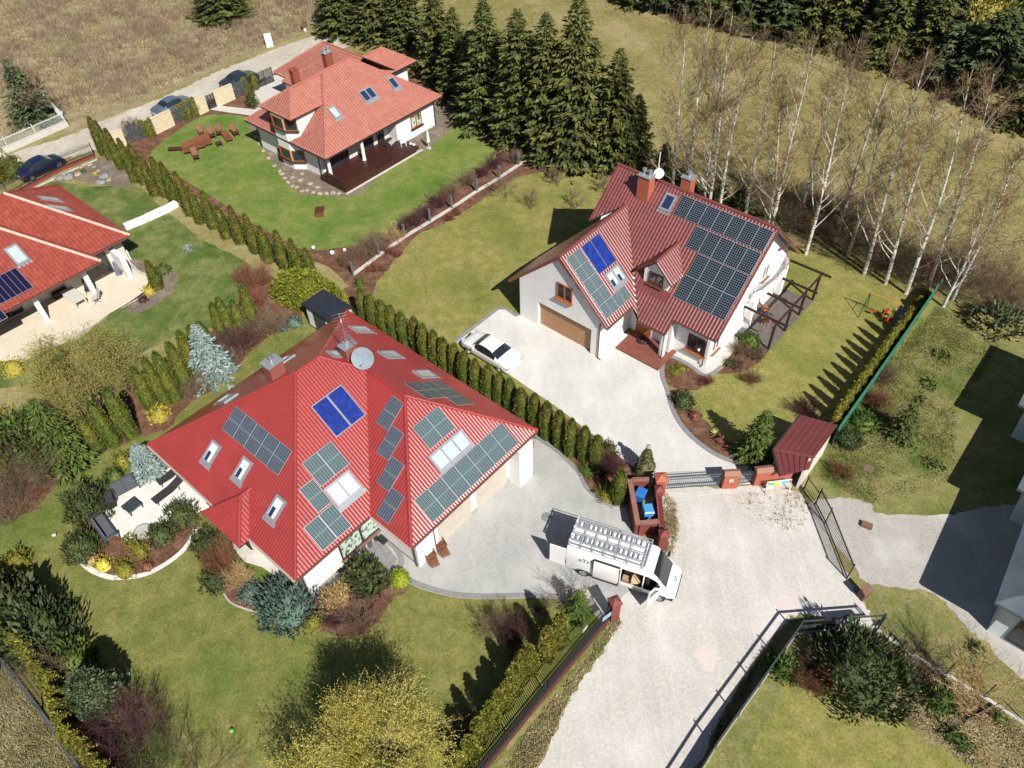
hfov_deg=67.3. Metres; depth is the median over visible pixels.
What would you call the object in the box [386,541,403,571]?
kerb
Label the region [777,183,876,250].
bare shrub
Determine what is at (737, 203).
spruce tree
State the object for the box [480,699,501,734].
columnar thuja
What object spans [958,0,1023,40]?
broadleaf tree
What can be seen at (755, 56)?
birch tree
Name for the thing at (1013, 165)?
birch tree
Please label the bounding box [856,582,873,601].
meter box
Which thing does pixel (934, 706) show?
shrub
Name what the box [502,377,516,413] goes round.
columnar thuja
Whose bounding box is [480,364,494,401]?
columnar thuja
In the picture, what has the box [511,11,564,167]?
spruce tree
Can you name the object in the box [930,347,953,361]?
shrub
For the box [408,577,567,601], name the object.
kerb
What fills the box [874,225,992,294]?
bare shrub
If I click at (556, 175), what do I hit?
fruit tree
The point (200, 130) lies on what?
teak chair
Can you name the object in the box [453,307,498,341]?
kerb
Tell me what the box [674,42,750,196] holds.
birch tree
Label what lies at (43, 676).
columnar thuja
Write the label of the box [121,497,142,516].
coffee table
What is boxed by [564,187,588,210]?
fruit tree
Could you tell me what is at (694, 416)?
shrub
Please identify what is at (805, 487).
lane fence
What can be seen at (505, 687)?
columnar thuja
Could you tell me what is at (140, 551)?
shrub
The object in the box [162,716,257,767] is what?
bare shrub
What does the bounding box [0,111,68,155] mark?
white fence
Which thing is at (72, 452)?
spruce tree
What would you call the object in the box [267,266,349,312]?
golden hedge
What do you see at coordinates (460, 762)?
columnar thuja
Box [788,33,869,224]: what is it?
birch tree
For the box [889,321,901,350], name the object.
columnar thuja
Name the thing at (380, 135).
window
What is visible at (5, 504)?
bare shrub
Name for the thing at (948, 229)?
birch tree
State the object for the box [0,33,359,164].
dirt road
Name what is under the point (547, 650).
columnar thuja
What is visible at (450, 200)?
fence post
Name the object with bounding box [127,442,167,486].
blue spruce
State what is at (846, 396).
columnar thuja
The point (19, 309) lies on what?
window
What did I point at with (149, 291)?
shrub
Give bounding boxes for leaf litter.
[796,626,1023,767]
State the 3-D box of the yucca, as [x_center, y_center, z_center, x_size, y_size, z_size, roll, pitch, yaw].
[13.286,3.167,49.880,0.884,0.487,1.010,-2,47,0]
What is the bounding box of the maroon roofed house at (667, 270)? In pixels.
[508,152,800,370]
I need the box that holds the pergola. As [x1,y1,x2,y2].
[744,259,831,349]
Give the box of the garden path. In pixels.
[210,104,257,114]
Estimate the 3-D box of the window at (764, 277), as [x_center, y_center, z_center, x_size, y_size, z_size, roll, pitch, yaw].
[18.156,-7.963,54.832,0.260,1.345,1.150,31,55,27]
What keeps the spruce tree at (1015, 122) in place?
on the ground at (618, 34)
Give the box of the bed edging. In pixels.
[223,593,257,611]
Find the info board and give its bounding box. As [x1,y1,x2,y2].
[263,33,273,47]
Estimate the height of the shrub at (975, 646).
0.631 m
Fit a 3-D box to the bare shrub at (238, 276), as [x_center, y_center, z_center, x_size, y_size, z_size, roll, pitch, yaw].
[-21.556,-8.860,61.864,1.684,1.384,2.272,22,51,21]
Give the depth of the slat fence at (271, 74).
85.62 m
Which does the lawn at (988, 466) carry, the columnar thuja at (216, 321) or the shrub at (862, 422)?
the shrub at (862, 422)
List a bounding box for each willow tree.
[12,315,148,423]
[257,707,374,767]
[290,653,468,767]
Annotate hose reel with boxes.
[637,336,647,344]
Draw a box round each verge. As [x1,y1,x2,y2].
[490,617,620,767]
[694,613,812,767]
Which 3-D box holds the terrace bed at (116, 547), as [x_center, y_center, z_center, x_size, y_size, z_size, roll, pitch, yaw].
[-22.397,9.121,45.788,6.990,0.001,5.456,-2,47,0]
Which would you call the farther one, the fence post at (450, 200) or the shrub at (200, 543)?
the fence post at (450, 200)
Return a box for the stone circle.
[133,523,151,538]
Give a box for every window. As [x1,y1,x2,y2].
[0,305,24,322]
[86,251,114,282]
[243,542,253,553]
[270,114,284,132]
[279,145,292,162]
[283,119,299,132]
[291,151,306,162]
[329,149,349,168]
[338,519,381,563]
[363,136,373,149]
[376,130,384,142]
[410,111,423,130]
[554,281,572,306]
[645,271,663,290]
[683,333,706,359]
[710,338,720,356]
[759,261,770,283]
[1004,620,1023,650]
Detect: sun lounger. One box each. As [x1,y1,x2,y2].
[151,476,182,505]
[155,469,176,486]
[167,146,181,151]
[181,141,190,154]
[186,139,198,150]
[193,135,205,148]
[201,133,212,145]
[221,129,232,141]
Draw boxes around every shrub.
[0,148,23,181]
[0,164,10,184]
[0,353,26,379]
[0,413,69,517]
[0,463,49,539]
[0,544,36,575]
[0,638,74,701]
[54,478,116,529]
[58,524,105,565]
[66,674,182,767]
[83,552,99,567]
[91,554,114,574]
[99,681,168,754]
[101,464,125,488]
[109,557,139,581]
[111,449,131,469]
[111,714,202,767]
[116,116,139,134]
[119,531,153,561]
[136,294,148,303]
[138,284,156,296]
[139,558,157,572]
[141,516,177,549]
[144,402,172,424]
[154,261,172,275]
[161,495,204,531]
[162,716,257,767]
[168,365,222,400]
[183,244,192,252]
[187,524,227,561]
[195,533,238,577]
[195,560,233,596]
[207,331,247,365]
[211,319,263,361]
[219,560,255,589]
[226,309,275,341]
[228,261,251,282]
[231,258,277,293]
[234,577,264,607]
[242,299,289,338]
[248,283,272,310]
[249,572,325,642]
[278,324,289,332]
[284,315,304,328]
[302,611,323,635]
[317,585,351,616]
[321,600,342,629]
[322,580,355,607]
[329,587,386,643]
[334,249,359,270]
[339,549,393,607]
[343,238,376,261]
[352,276,364,287]
[355,224,394,252]
[358,230,384,259]
[364,261,378,272]
[377,222,405,241]
[378,265,387,272]
[382,246,393,254]
[388,568,411,590]
[393,213,412,236]
[393,248,403,257]
[401,207,428,227]
[413,200,437,218]
[424,187,448,211]
[437,698,496,746]
[438,177,461,200]
[444,212,454,220]
[451,205,461,214]
[452,169,477,188]
[471,158,492,179]
[472,598,515,646]
[482,152,503,171]
[485,601,539,665]
[497,143,522,162]
[527,598,553,616]
[546,571,598,612]
[578,462,599,478]
[588,443,632,484]
[594,480,613,507]
[603,437,618,457]
[667,366,683,375]
[671,388,696,411]
[674,362,688,372]
[688,407,702,421]
[694,374,715,386]
[712,433,727,445]
[724,358,734,367]
[726,354,749,373]
[730,340,754,357]
[738,329,761,349]
[738,366,764,386]
[746,344,767,361]
[752,166,832,233]
[761,173,852,235]
[762,646,803,687]
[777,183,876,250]
[783,650,840,701]
[786,389,825,417]
[801,170,884,236]
[805,614,924,727]
[816,192,896,276]
[828,457,861,483]
[830,420,867,451]
[832,210,940,289]
[845,406,882,435]
[861,381,897,412]
[870,358,902,386]
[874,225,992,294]
[899,605,1014,711]
[913,232,1023,305]
[916,395,929,405]
[918,681,960,719]
[922,376,938,390]
[922,455,946,471]
[927,247,970,286]
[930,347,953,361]
[935,632,1023,767]
[937,722,980,753]
[957,247,1023,325]
[965,292,1023,342]
[965,638,985,657]
[990,708,1007,726]
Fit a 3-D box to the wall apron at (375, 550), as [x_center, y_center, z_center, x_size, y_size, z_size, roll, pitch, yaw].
[-8.668,10.959,43.595,2.521,0.001,4.745,33,56,28]
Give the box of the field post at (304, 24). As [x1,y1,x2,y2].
[301,21,306,31]
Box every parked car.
[15,154,65,181]
[149,95,188,115]
[218,70,257,90]
[461,331,522,373]
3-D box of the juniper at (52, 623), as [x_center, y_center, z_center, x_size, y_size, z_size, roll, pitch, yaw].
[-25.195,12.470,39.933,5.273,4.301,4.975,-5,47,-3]
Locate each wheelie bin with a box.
[635,486,647,506]
[642,503,654,519]
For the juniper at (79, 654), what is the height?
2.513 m
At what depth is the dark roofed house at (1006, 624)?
39.42 m
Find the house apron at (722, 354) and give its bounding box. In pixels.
[674,335,737,373]
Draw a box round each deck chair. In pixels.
[425,548,439,567]
[435,537,450,557]
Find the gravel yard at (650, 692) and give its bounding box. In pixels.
[538,485,870,767]
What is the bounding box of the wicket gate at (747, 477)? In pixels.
[738,471,754,483]
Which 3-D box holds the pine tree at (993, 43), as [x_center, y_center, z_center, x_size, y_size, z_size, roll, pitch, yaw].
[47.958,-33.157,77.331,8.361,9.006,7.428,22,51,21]
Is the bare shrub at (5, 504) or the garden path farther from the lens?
the garden path
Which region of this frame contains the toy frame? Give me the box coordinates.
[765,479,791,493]
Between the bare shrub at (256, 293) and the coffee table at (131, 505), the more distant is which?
the bare shrub at (256, 293)
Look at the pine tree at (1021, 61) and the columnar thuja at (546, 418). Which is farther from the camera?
the pine tree at (1021, 61)
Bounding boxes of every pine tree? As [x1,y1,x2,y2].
[0,58,65,131]
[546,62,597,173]
[640,0,675,10]
[660,0,691,10]
[678,0,723,23]
[714,0,771,30]
[755,0,810,37]
[850,0,897,38]
[923,0,975,23]
[924,21,982,87]
[938,7,1023,97]
[996,0,1023,57]
[1000,12,1023,84]
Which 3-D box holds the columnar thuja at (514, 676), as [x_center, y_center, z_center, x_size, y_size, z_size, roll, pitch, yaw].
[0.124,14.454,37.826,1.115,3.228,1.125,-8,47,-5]
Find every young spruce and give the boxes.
[729,409,775,472]
[880,401,923,450]
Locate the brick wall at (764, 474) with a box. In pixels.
[752,464,792,485]
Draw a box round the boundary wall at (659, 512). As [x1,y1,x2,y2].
[655,496,664,533]
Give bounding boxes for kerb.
[36,159,96,186]
[354,156,533,275]
[375,541,393,577]
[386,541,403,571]
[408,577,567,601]
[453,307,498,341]
[499,307,519,316]
[535,435,626,508]
[660,355,741,465]
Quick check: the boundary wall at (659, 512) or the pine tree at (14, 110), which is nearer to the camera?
the boundary wall at (659, 512)
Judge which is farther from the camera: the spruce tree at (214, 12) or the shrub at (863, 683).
the spruce tree at (214, 12)
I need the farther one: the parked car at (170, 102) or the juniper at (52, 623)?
the parked car at (170, 102)
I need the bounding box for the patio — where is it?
[0,268,147,361]
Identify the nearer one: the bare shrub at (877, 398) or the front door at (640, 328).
the bare shrub at (877, 398)
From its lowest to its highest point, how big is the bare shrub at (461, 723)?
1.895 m
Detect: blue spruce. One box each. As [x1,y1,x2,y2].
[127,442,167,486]
[186,324,240,396]
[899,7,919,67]
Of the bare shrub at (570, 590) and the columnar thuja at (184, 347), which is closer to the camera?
the bare shrub at (570, 590)
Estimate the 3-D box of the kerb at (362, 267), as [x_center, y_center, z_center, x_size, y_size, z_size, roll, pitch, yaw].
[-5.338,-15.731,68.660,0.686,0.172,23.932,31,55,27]
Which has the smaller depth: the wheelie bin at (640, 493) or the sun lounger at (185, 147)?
the wheelie bin at (640, 493)
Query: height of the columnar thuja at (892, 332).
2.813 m
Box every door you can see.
[312,312,325,329]
[437,497,471,543]
[475,463,506,509]
[540,303,590,349]
[635,320,650,336]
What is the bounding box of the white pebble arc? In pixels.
[81,529,197,579]
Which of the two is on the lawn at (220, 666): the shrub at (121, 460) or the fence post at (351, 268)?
the shrub at (121, 460)
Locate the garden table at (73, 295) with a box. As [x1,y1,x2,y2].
[60,286,88,309]
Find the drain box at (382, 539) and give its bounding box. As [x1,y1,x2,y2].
[377,535,387,544]
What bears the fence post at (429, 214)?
on the garden bed at (144, 147)
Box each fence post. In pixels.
[349,261,353,275]
[427,208,430,220]
[449,195,452,207]
[474,178,477,190]
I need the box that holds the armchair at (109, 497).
[100,490,116,508]
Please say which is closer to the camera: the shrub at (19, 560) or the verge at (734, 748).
the verge at (734, 748)
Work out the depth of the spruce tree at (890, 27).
83.03 m
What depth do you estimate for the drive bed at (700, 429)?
50.31 m
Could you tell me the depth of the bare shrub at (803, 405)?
50.59 m
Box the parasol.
[426,128,430,149]
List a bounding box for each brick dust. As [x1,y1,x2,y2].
[693,645,716,670]
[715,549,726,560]
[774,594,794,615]
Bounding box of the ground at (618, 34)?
[0,0,1023,767]
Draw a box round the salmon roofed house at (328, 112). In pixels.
[244,41,442,194]
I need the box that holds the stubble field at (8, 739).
[0,663,76,767]
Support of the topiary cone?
on the driveway at (617, 397)
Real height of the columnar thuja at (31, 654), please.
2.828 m
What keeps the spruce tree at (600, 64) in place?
on the ground at (618, 34)
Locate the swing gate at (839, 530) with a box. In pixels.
[815,488,855,578]
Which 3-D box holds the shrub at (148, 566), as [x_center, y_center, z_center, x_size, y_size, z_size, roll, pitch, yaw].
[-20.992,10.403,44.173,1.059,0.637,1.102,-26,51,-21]
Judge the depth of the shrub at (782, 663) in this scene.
38.88 m
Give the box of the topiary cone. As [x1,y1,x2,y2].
[633,444,655,479]
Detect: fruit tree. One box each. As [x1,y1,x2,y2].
[490,164,520,196]
[521,185,538,208]
[543,166,567,185]
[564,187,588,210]
[594,169,611,190]
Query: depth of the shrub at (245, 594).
42.74 m
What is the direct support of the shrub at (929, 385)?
on the lawn at (988, 466)
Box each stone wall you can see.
[109,128,126,145]
[149,109,174,133]
[194,95,208,114]
[211,83,235,106]
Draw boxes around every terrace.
[105,468,209,539]
[735,288,812,351]
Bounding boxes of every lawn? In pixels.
[0,182,256,387]
[0,312,604,767]
[150,114,498,249]
[375,169,936,481]
[804,299,1023,514]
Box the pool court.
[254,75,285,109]
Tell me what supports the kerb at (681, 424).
on the driveway at (617, 397)
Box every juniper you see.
[0,567,78,670]
[0,584,91,679]
[41,633,106,683]
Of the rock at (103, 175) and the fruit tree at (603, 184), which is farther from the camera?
the rock at (103, 175)
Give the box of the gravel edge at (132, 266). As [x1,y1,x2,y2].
[71,263,149,340]
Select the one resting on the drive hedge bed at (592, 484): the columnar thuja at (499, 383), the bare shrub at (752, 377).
the columnar thuja at (499, 383)
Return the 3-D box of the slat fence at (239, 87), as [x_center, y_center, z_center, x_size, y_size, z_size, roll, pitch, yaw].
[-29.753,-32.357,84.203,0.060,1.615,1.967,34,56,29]
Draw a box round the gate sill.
[662,482,791,497]
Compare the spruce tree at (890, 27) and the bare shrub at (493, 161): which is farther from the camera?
the spruce tree at (890, 27)
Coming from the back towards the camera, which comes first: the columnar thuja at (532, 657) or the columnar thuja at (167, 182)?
the columnar thuja at (167, 182)
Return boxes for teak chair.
[189,146,199,161]
[195,124,204,135]
[205,125,215,138]
[214,123,222,137]
[228,123,239,136]
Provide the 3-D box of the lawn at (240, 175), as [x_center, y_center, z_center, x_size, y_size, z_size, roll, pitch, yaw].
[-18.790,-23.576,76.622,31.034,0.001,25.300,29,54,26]
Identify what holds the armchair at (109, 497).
on the terrace at (122, 522)
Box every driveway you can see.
[386,439,653,621]
[458,309,753,484]
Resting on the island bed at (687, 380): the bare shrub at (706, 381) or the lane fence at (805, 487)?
the bare shrub at (706, 381)
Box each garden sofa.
[87,510,120,545]
[108,473,140,499]
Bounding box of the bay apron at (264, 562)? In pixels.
[232,542,280,576]
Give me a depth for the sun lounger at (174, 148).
76.63 m
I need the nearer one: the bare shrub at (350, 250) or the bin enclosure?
the bin enclosure
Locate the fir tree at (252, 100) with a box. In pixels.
[244,82,260,109]
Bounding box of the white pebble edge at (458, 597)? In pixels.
[409,583,515,598]
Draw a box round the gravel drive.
[808,497,1023,678]
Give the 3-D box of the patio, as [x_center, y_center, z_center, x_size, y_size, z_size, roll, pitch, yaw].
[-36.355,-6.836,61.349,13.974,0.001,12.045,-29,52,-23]
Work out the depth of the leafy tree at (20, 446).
46.74 m
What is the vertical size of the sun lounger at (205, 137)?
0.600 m
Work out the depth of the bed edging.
42.52 m
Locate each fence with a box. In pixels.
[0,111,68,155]
[0,142,95,191]
[0,657,79,767]
[43,94,65,120]
[122,120,154,142]
[170,101,195,122]
[205,93,216,108]
[232,79,249,97]
[245,67,274,89]
[477,606,609,767]
[635,0,869,91]
[701,613,886,767]
[803,475,820,504]
[831,278,942,444]
[876,616,1023,724]
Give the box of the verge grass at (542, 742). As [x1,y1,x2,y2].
[505,491,795,767]
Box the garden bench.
[315,206,324,217]
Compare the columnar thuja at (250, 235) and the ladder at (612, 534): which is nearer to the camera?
the ladder at (612, 534)
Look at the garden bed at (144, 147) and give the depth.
70.13 m
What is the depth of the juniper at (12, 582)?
40.78 m
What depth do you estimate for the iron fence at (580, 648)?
38.22 m
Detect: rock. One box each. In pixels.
[54,174,62,180]
[63,172,73,179]
[95,179,104,184]
[98,173,109,178]
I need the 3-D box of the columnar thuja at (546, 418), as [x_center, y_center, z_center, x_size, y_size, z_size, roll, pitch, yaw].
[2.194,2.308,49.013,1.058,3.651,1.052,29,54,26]
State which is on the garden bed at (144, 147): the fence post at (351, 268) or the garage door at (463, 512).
the fence post at (351, 268)
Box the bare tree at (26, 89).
[2,63,53,108]
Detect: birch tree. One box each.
[643,0,713,183]
[658,0,735,176]
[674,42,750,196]
[681,6,759,198]
[692,18,776,203]
[730,27,799,213]
[745,85,805,222]
[749,24,840,223]
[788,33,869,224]
[799,25,882,254]
[826,35,923,239]
[832,91,908,256]
[849,39,959,275]
[859,73,968,284]
[901,61,1011,294]
[917,55,1023,289]
[930,170,1013,307]
[950,136,1023,300]
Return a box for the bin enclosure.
[627,477,658,535]
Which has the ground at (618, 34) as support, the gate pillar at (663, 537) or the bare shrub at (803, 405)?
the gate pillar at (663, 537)
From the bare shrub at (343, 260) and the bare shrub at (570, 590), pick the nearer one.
the bare shrub at (570, 590)
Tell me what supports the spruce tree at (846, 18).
on the ground at (618, 34)
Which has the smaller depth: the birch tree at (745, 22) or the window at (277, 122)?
the birch tree at (745, 22)
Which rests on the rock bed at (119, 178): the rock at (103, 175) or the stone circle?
the rock at (103, 175)
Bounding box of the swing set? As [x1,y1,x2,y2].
[858,292,903,330]
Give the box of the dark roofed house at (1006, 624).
[987,394,1023,651]
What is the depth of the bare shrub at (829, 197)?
64.22 m
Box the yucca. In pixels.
[710,427,722,435]
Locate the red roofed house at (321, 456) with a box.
[147,309,538,595]
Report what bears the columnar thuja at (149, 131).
on the garden bed at (144, 147)
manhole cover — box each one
[541,512,551,521]
[863,464,873,471]
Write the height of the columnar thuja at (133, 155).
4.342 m
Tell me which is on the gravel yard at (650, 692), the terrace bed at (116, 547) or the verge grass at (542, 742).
the verge grass at (542, 742)
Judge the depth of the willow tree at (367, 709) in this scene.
33.00 m
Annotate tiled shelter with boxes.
[772,414,837,487]
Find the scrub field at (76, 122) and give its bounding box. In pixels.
[0,0,326,147]
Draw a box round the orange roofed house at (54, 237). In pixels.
[0,184,133,323]
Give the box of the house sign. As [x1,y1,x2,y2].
[602,612,610,621]
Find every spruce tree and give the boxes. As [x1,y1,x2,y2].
[21,100,49,128]
[24,397,107,485]
[184,0,256,30]
[312,0,362,44]
[344,0,391,50]
[380,0,427,53]
[410,0,452,87]
[432,6,464,104]
[447,30,475,113]
[448,0,506,141]
[483,8,541,161]
[485,34,508,66]
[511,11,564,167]
[519,34,548,113]
[525,0,611,183]
[581,36,608,160]
[583,48,643,179]
[609,93,656,172]
[615,0,658,14]
[647,143,678,182]
[669,163,702,193]
[698,174,730,204]
[724,184,758,216]
[755,204,791,234]
[774,0,842,53]
[811,0,875,61]
[842,0,924,77]
[893,0,962,83]
[896,0,936,66]
[949,0,978,26]
[983,65,1023,139]
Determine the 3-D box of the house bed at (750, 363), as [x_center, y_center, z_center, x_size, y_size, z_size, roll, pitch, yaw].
[16.777,-2.104,55.116,2.505,0.001,5.408,22,51,21]
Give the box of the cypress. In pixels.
[560,588,593,628]
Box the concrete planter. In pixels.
[835,615,872,632]
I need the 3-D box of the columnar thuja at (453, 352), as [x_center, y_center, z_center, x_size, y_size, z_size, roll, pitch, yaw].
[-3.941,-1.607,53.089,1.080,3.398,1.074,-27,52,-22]
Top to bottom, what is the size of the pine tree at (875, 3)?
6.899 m
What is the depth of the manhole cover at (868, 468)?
47.93 m
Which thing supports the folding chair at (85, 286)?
on the patio
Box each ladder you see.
[570,532,646,563]
[573,519,648,549]
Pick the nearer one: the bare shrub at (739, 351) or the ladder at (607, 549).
the ladder at (607, 549)
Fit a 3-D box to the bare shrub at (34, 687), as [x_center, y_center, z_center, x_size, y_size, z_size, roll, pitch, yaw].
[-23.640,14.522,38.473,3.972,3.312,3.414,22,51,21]
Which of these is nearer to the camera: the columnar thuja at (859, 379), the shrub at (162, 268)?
the columnar thuja at (859, 379)
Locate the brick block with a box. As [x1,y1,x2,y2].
[861,520,872,529]
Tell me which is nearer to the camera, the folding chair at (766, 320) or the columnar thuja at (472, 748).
the columnar thuja at (472, 748)
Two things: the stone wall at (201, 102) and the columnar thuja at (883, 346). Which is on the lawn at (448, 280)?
the columnar thuja at (883, 346)
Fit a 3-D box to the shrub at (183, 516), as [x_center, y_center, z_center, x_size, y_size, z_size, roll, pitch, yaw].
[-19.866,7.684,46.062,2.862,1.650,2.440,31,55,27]
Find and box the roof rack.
[568,516,652,569]
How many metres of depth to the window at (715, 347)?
54.00 m
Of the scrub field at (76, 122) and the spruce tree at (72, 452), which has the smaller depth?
the spruce tree at (72, 452)
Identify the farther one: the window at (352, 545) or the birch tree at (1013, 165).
the birch tree at (1013, 165)
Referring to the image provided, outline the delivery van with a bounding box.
[550,522,681,607]
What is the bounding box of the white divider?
[123,200,178,229]
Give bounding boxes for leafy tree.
[0,400,36,465]
[0,402,62,493]
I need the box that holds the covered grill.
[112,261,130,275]
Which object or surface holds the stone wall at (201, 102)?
on the garden bed at (144, 147)
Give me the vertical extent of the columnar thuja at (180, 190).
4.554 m
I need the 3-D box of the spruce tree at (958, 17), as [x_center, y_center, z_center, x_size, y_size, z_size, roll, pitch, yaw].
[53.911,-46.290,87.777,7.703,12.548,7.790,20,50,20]
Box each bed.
[0,274,301,517]
[54,156,133,187]
[82,518,197,574]
[124,52,555,293]
[127,259,177,313]
[196,537,408,635]
[249,99,459,196]
[342,287,636,504]
[664,358,703,389]
[670,389,750,463]
[718,346,766,373]
[951,703,994,722]
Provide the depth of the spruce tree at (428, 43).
82.92 m
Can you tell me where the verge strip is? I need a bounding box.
[866,584,1023,728]
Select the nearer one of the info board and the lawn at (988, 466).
the lawn at (988, 466)
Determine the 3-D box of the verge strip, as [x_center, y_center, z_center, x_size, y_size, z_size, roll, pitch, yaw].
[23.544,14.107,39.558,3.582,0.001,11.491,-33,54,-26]
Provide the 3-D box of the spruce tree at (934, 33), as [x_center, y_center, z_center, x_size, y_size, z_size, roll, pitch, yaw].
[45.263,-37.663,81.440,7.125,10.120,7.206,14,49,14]
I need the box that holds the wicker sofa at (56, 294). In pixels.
[51,286,66,298]
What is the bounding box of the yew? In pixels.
[61,662,131,732]
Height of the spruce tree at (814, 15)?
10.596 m
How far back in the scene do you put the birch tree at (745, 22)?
58.05 m
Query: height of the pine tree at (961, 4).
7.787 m
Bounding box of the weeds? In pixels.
[732,491,810,530]
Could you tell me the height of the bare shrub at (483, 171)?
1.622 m
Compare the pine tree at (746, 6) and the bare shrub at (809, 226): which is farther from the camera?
the pine tree at (746, 6)
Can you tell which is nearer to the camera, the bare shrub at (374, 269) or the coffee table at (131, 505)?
the coffee table at (131, 505)
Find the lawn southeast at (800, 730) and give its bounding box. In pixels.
[746,677,971,767]
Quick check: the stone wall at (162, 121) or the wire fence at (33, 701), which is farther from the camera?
the stone wall at (162, 121)
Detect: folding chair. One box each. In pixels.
[81,279,88,294]
[91,287,101,303]
[759,302,769,312]
[761,317,770,327]
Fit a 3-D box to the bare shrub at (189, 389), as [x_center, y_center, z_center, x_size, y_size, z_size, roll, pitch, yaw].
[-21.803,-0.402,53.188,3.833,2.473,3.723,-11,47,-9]
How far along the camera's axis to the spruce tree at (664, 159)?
67.60 m
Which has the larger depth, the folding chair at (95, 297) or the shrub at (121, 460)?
the folding chair at (95, 297)
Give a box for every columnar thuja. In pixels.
[0,620,13,648]
[2,628,18,654]
[14,638,46,669]
[22,649,54,668]
[26,659,57,688]
[34,668,65,698]
[43,684,65,703]
[46,696,82,722]
[50,710,86,731]
[54,722,85,754]
[63,728,94,756]
[72,735,105,763]
[73,414,107,455]
[78,742,115,767]
[85,399,121,449]
[85,751,115,767]
[86,115,103,156]
[92,120,111,160]
[92,757,125,767]
[101,385,140,441]
[103,127,124,170]
[115,137,138,183]
[126,142,144,185]
[127,364,160,414]
[135,119,144,136]
[137,154,159,197]
[139,356,171,406]
[143,120,155,138]
[143,259,163,290]
[148,155,168,197]
[151,350,182,403]
[157,161,179,202]
[164,340,195,393]
[172,170,191,216]
[174,104,185,121]
[174,329,203,378]
[178,102,188,117]
[181,101,193,119]
[185,185,205,224]
[185,323,201,355]
[189,96,199,115]
[194,320,214,349]
[199,189,217,229]
[208,301,228,343]
[213,204,232,239]
[214,295,235,338]
[226,204,246,245]
[228,297,247,338]
[237,283,260,328]
[239,77,251,93]
[241,212,260,254]
[249,72,259,90]
[255,224,275,264]
[271,229,290,270]
[286,237,303,276]
[301,246,318,274]
[355,287,367,322]
[364,292,378,329]
[375,298,389,335]
[384,304,398,340]
[395,310,409,346]
[408,315,418,352]
[416,322,429,360]
[427,329,439,366]
[437,335,450,372]
[447,748,470,767]
[448,342,459,378]
[456,349,471,385]
[458,733,482,767]
[468,357,482,394]
[469,716,488,749]
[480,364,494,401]
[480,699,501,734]
[489,687,508,716]
[491,370,505,407]
[498,679,516,711]
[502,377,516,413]
[504,661,525,697]
[512,386,528,422]
[513,648,529,680]
[524,643,538,678]
[527,392,540,430]
[536,624,557,664]
[539,400,553,440]
[550,611,570,652]
[551,409,565,449]
[563,417,578,457]
[577,425,590,462]
[587,434,604,468]
[609,468,627,505]
[826,399,844,434]
[840,389,851,422]
[845,381,857,414]
[852,373,863,404]
[856,365,869,396]
[864,358,875,388]
[869,341,887,368]
[869,348,881,379]
[877,334,891,364]
[886,328,896,357]
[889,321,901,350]
[896,312,907,342]
[900,306,913,328]
[909,307,915,323]
[911,295,923,310]
[918,290,928,302]
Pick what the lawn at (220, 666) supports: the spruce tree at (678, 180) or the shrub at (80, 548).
the shrub at (80, 548)
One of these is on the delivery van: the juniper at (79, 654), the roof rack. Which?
the roof rack
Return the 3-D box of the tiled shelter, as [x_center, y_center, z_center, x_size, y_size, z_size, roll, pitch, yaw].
[17.477,4.241,47.135,2.440,2.891,4.800,31,55,27]
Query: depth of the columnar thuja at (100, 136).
74.27 m
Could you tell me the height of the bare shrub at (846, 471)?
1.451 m
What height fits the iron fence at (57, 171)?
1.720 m
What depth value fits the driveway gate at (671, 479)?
46.74 m
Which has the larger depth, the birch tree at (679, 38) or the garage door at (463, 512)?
the birch tree at (679, 38)
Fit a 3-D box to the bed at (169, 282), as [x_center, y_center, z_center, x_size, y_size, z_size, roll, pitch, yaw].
[-29.503,-8.677,62.872,4.238,0.001,8.476,-18,49,-14]
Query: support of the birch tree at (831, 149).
on the lawn at (448, 280)
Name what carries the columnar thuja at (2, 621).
on the lawn at (220, 666)
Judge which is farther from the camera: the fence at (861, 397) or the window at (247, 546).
the fence at (861, 397)
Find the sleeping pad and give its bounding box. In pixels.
[383,138,395,147]
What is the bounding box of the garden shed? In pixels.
[301,289,351,329]
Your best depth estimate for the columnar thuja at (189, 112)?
80.74 m
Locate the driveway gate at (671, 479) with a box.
[666,473,723,488]
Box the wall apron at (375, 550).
[314,541,396,597]
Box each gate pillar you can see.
[606,594,622,621]
[652,472,668,495]
[653,485,664,505]
[656,529,669,550]
[720,469,741,488]
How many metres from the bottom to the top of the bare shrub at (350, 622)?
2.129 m

